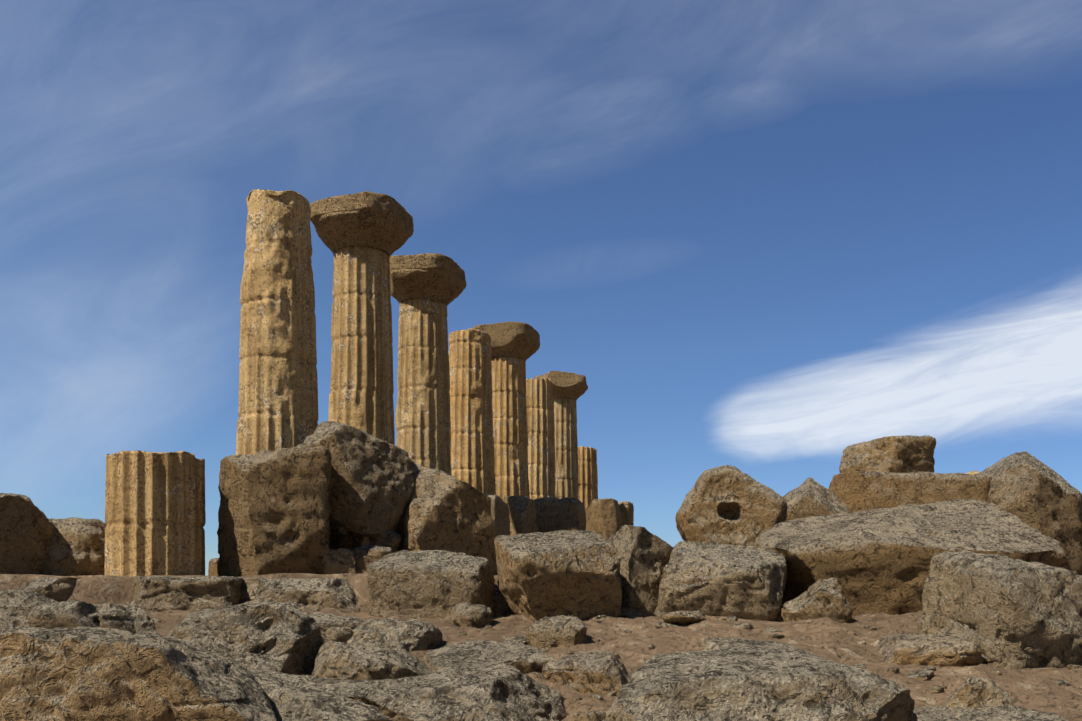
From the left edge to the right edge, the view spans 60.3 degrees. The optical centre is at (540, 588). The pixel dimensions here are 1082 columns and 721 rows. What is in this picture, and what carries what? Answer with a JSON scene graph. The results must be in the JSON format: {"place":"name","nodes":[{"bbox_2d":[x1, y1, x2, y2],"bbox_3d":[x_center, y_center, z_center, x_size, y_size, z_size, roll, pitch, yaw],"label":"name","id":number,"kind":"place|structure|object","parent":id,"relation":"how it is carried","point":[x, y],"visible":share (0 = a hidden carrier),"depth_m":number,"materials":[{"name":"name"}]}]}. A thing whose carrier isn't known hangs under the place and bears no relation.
{"place":"outdoors","nodes":[
{"label":"outdoors","id":0,"kind":"place"},
{"bbox_2d":[236,189,317,454],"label":"temple column","id":1,"kind":"structure","parent":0,"point":[278,394],"depth_m":23.29,"materials":[{"name":"stone"}]},
{"bbox_2d":[310,191,413,444],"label":"temple column","id":2,"kind":"structure","parent":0,"point":[364,236],"depth_m":27.69,"materials":[{"name":"stone"}]},
{"bbox_2d":[389,253,466,474],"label":"temple column","id":3,"kind":"structure","parent":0,"point":[426,289],"depth_m":32.11,"materials":[{"name":"stone"}]},
{"bbox_2d":[449,328,495,494],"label":"temple column","id":4,"kind":"structure","parent":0,"point":[472,463],"depth_m":36.55,"materials":[{"name":"stone"}]},
{"bbox_2d":[473,321,539,499],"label":"temple column","id":5,"kind":"structure","parent":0,"point":[514,346],"depth_m":40.92,"materials":[{"name":"stone"}]},
{"bbox_2d":[0,573,1081,720],"bbox_3d":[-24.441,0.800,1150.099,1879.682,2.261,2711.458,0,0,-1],"label":"ground","id":6,"kind":"structure","parent":0,"point":[1037,689],"depth_m":13.74,"materials":[{"name":"brown soil"}]},
{"bbox_2d":[0,493,55,574],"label":"boulder","id":7,"kind":"object","parent":6,"relation":"on","point":[27,530],"visible":0.67,"depth_m":19.01,"materials":[{"name":"stone"}]},
{"bbox_2d":[0,589,58,632],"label":"rock","id":8,"kind":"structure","parent":6,"relation":"on","point":[16,607],"depth_m":12.95,"materials":[{"name":"stone"}]},
{"bbox_2d":[18,577,81,601],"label":"rock","id":9,"kind":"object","parent":6,"relation":"on","point":[57,589],"depth_m":17.17,"materials":[{"name":"stone"}]},
{"bbox_2d":[41,517,106,575],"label":"boulder","id":10,"kind":"object","parent":6,"relation":"on","point":[77,546],"visible":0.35,"depth_m":19.61,"materials":[{"name":"stone"}]},
{"bbox_2d":[26,600,160,636],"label":"rock","id":11,"kind":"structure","parent":6,"relation":"on","point":[134,619],"depth_m":11.77,"materials":[{"name":"stone"}]},
{"bbox_2d":[0,626,276,720],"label":"rock","id":12,"kind":"object","parent":6,"relation":"on","point":[87,673],"visible":1,"depth_m":7.89,"materials":[{"name":"stone"}]},
{"bbox_2d":[105,450,205,576],"bbox_3d":[-8.101,-1.506,19.578,1.966,2.730,1.958,0,0,-1],"label":"column stump","id":13,"kind":"object","parent":6,"relation":"on","point":[155,517],"visible":0.94,"depth_m":18.80,"materials":[{"name":"stone"}]},
{"bbox_2d":[130,576,243,612],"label":"ledge slab","id":14,"kind":"structure","parent":6,"relation":"on","point":[152,594],"depth_m":17.13,"materials":[{"name":"stone"}]},
{"bbox_2d":[163,601,324,674],"bbox_3d":[-3.762,0.855,12.080,2.138,1.383,2.660,0,0,-1],"label":"boulder","id":15,"kind":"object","parent":6,"relation":"on","point":[282,637],"depth_m":11.32,"materials":[{"name":"stone"}]},
{"bbox_2d":[217,446,331,576],"bbox_3d":[-5.780,-1.403,20.234,2.458,3.163,2.169,0,0,-14],"label":"block","id":16,"kind":"object","parent":6,"relation":"on","point":[274,513],"depth_m":19.36,"materials":[{"name":"stone"}]},
{"bbox_2d":[296,421,415,536],"bbox_3d":[-4.361,-2.464,21.320,2.983,2.702,2.337,0,0,-1],"label":"boulder","id":17,"kind":"object","parent":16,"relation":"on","point":[373,481],"depth_m":20.49,"materials":[{"name":"stone"}]},
{"bbox_2d":[241,578,360,612],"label":"ledge slab","id":18,"kind":"structure","parent":6,"relation":"on","point":[323,593],"depth_m":17.23,"materials":[{"name":"stone"}]},
{"bbox_2d":[247,669,392,720],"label":"rock","id":19,"kind":"object","parent":6,"relation":"on","point":[293,697],"visible":0.31,"depth_m":8.85,"materials":[{"name":"stone"}]},
{"bbox_2d":[306,612,363,642],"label":"rock","id":20,"kind":"object","parent":6,"relation":"on","point":[333,627],"visible":0.12,"depth_m":12.79,"materials":[{"name":"stone"}]},
{"bbox_2d":[322,548,356,574],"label":"gap stone","id":21,"kind":"object","parent":6,"relation":"on","point":[340,561],"visible":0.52,"depth_m":19.80,"materials":[{"name":"brown stone"}]},
{"bbox_2d":[208,558,497,575],"bbox_3d":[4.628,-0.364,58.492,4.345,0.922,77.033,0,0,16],"label":"rock","id":22,"kind":"object","parent":6,"relation":"on","point":[212,569],"depth_m":22.08,"materials":[{"name":"stone"}]},
{"bbox_2d":[338,527,368,551],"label":"gap stone","id":23,"kind":"object","parent":22,"relation":"on","point":[350,540],"visible":0.19,"depth_m":21.97,"materials":[{"name":"brown stone"}]},
{"bbox_2d":[330,533,395,552],"bbox_3d":[4.379,-1.089,58.513,3.827,0.560,76.008,0,0,17],"label":"step","id":24,"kind":"object","parent":22,"relation":"on","point":[334,543],"visible":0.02,"depth_m":21.88,"materials":[{"name":"stone"}]},
{"bbox_2d":[369,530,401,550],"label":"gap stone","id":25,"kind":"object","parent":24,"relation":"on","point":[391,539],"visible":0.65,"depth_m":20.71,"materials":[{"name":"brown stone"}]},
{"bbox_2d":[307,641,430,680],"bbox_3d":[-2.162,1.071,11.409,1.379,0.838,1.574,0,0,-42],"label":"rock","id":26,"kind":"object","parent":6,"relation":"on","point":[348,661],"depth_m":10.96,"materials":[{"name":"stone"}]},
{"bbox_2d":[353,545,393,573],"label":"gap stone","id":27,"kind":"object","parent":6,"relation":"on","point":[366,555],"visible":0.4,"depth_m":20.00,"materials":[{"name":"brown stone"}]},
{"bbox_2d":[347,618,442,653],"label":"rock","id":28,"kind":"object","parent":6,"relation":"on","point":[408,636],"visible":0.4,"depth_m":12.66,"materials":[{"name":"stone"}]},
{"bbox_2d":[367,550,495,618],"bbox_3d":[-1.914,0.119,17.226,2.234,1.724,1.920,0,0,9],"label":"block","id":29,"kind":"object","parent":6,"relation":"on","point":[426,584],"depth_m":16.40,"materials":[{"name":"stone"}]},
{"bbox_2d":[396,461,493,566],"bbox_3d":[-2.373,-1.414,22.029,2.246,3.133,1.972,0,0,-29],"label":"boulder","id":30,"kind":"object","parent":6,"relation":"on","point":[445,511],"depth_m":21.27,"materials":[{"name":"stone"}]},
{"bbox_2d":[343,663,566,720],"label":"rock","id":31,"kind":"object","parent":6,"relation":"on","point":[501,692],"visible":0.77,"depth_m":9.20,"materials":[{"name":"stone"}]},
{"bbox_2d":[451,603,492,627],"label":"stone","id":32,"kind":"object","parent":6,"relation":"on","point":[469,615],"visible":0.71,"depth_m":15.28,"materials":[{"name":"beige stone"}]},
{"bbox_2d":[423,640,555,673],"bbox_3d":[-0.720,1.070,11.986,1.646,0.780,1.641,0,0,-20],"label":"rock","id":33,"kind":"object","parent":6,"relation":"on","point":[525,659],"depth_m":11.70,"materials":[{"name":"stone"}]},
{"bbox_2d":[485,494,509,571],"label":"block wall","id":34,"kind":"structure","parent":6,"relation":"on","point":[500,513],"depth_m":29.97,"materials":[{"name":"stone"}]},
{"bbox_2d":[503,496,537,535],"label":"block wall","id":35,"kind":"structure","parent":6,"relation":"on","point":[522,512],"depth_m":33.01,"materials":[{"name":"stone"}]},
{"bbox_2d":[526,615,586,648],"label":"rock","id":36,"kind":"object","parent":6,"relation":"on","point":[561,631],"visible":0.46,"depth_m":13.33,"materials":[{"name":"stone"}]},
{"bbox_2d":[494,530,621,622],"bbox_3d":[0.244,-0.003,16.814,2.102,2.157,2.408,0,0,-14],"label":"block","id":37,"kind":"object","parent":6,"relation":"on","point":[575,573],"depth_m":15.91,"materials":[{"name":"stone"}]},
{"bbox_2d":[533,497,585,532],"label":"stone block","id":38,"kind":"structure","parent":6,"relation":"on","point":[563,514],"depth_m":35.34,"materials":[{"name":"stone"}]},
{"bbox_2d":[542,650,629,695],"bbox_3d":[0.717,1.159,11.425,1.214,0.787,1.399,0,0,22],"label":"rock","id":39,"kind":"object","parent":6,"relation":"on","point":[601,673],"depth_m":10.87,"materials":[{"name":"stone"}]},
{"bbox_2d":[585,498,621,540],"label":"stone block","id":40,"kind":"structure","parent":6,"relation":"on","point":[604,518],"depth_m":42.85,"materials":[{"name":"stone"}]},
{"bbox_2d":[152,611,1081,669],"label":"rubble stones","id":41,"kind":"object","parent":6,"relation":"on","point":[684,617],"visible":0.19,"depth_m":14.82,"materials":[{"name":"beige stone"}]},
{"bbox_2d":[618,501,633,526],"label":"stone block","id":42,"kind":"structure","parent":6,"relation":"on","point":[627,510],"depth_m":48.91,"materials":[{"name":"stone"}]},
{"bbox_2d":[608,525,673,612],"bbox_3d":[1.963,-0.187,18.336,1.704,2.092,1.738,0,0,-26],"label":"boulder","id":43,"kind":"object","parent":6,"relation":"on","point":[644,553],"depth_m":17.46,"materials":[{"name":"stone"}]},
{"bbox_2d":[302,608,1081,711],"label":"pebbles","id":44,"kind":"object","parent":6,"relation":"on","point":[936,689],"visible":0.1,"depth_m":12.79,"materials":[{"name":"stone"}]},
{"bbox_2d":[504,611,933,720],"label":"rubble stones","id":45,"kind":"object","parent":6,"relation":"on","point":[923,675],"visible":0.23,"depth_m":13.40,"materials":[{"name":"beige stone"}]},
{"bbox_2d":[654,541,786,620],"bbox_3d":[3.310,0.046,17.240,2.423,1.925,2.444,0,0,14],"label":"block","id":46,"kind":"object","parent":6,"relation":"on","point":[719,579],"depth_m":16.31,"materials":[{"name":"stone"}]},
{"bbox_2d":[675,465,787,545],"bbox_3d":[4.035,-1.465,19.809,2.322,2.302,1.433,0,0,11],"label":"boulder","id":47,"kind":"object","parent":46,"relation":"on","point":[729,505],"visible":0.81,"depth_m":19.35,"materials":[{"name":"stone"}]},
{"bbox_2d":[602,645,917,720],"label":"rock","id":48,"kind":"object","parent":6,"relation":"on","point":[743,683],"visible":1,"depth_m":8.00,"materials":[{"name":"stone"}]},
{"bbox_2d":[700,637,823,657],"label":"slab","id":49,"kind":"structure","parent":6,"relation":"on","point":[715,643],"depth_m":12.08,"materials":[{"name":"stone"}]},
{"bbox_2d":[783,477,849,520],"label":"boulder","id":50,"kind":"object","parent":6,"relation":"on","point":[809,497],"visible":0.19,"depth_m":21.98,"materials":[{"name":"stone"}]},
{"bbox_2d":[781,578,852,622],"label":"stone","id":51,"kind":"object","parent":6,"relation":"on","point":[822,598],"visible":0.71,"depth_m":15.38,"materials":[{"name":"beige stone"}]},
{"bbox_2d":[829,471,991,512],"bbox_3d":[9.363,-1.422,24.112,3.932,3.140,2.836,0,0,-1],"label":"stone block","id":52,"kind":"object","parent":6,"relation":"on","point":[854,491],"visible":0.33,"depth_m":23.04,"materials":[{"name":"stone"}]},
{"bbox_2d":[839,435,935,472],"bbox_3d":[9.221,-3.437,24.817,1.985,1.297,1.887,0,0,-20],"label":"stone block","id":53,"kind":"object","parent":52,"relation":"on","point":[904,454],"visible":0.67,"depth_m":24.12,"materials":[{"name":"stone"}]},
{"bbox_2d":[753,499,1070,615],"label":"pile slab","id":54,"kind":"structure","parent":6,"relation":"on","point":[877,560],"depth_m":16.68,"materials":[{"name":"stone"}]},
{"bbox_2d":[870,632,983,666],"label":"rock","id":55,"kind":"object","parent":6,"relation":"on","point":[944,649],"depth_m":12.40,"materials":[{"name":"stone"}]},
{"bbox_2d":[966,471,979,474],"bbox_3d":[13.108,-1.703,27.640,1.172,3.725,1.316,0,0,-1],"label":"pile","id":56,"kind":"object","parent":6,"relation":"on","point":[973,472],"visible":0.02,"depth_m":28.07,"materials":[{"name":"stone"}]},
{"bbox_2d":[945,675,1013,707],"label":"rock","id":57,"kind":"object","parent":6,"relation":"on","point":[973,691],"visible":0.58,"depth_m":9.90,"materials":[{"name":"stone"}]},
{"bbox_2d":[913,705,1067,720],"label":"rock","id":58,"kind":"object","parent":6,"relation":"on","point":[987,713],"visible":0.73,"depth_m":9.45,"materials":[{"name":"stone"}]},
{"bbox_2d":[918,550,1081,668],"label":"boulder","id":59,"kind":"object","parent":6,"relation":"on","point":[1004,612],"visible":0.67,"depth_m":12.60,"materials":[{"name":"stone"}]},
{"bbox_2d":[975,451,1081,574],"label":"boulder","id":60,"kind":"object","parent":6,"relation":"on","point":[1029,490],"visible":0.54,"depth_m":22.55,"materials":[{"name":"stone"}]},
{"bbox_2d":[526,378,555,499],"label":"temple column","id":61,"kind":"structure","parent":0,"point":[541,437],"depth_m":45.38,"materials":[{"name":"stone"}]},
{"bbox_2d":[0,0,1081,575],"label":"sky","id":62,"kind":"structure","parent":0,"point":[767,240],"materials":[{"name":"blue"}]},
{"bbox_2d":[534,371,587,498],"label":"temple column","id":63,"kind":"structure","parent":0,"point":[569,389],"depth_m":49.75,"materials":[{"name":"stone"}]},
{"bbox_2d":[577,446,597,509],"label":"temple column","id":64,"kind":"structure","parent":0,"point":[587,479],"depth_m":54.17,"materials":[{"name":"stone"}]}
]}

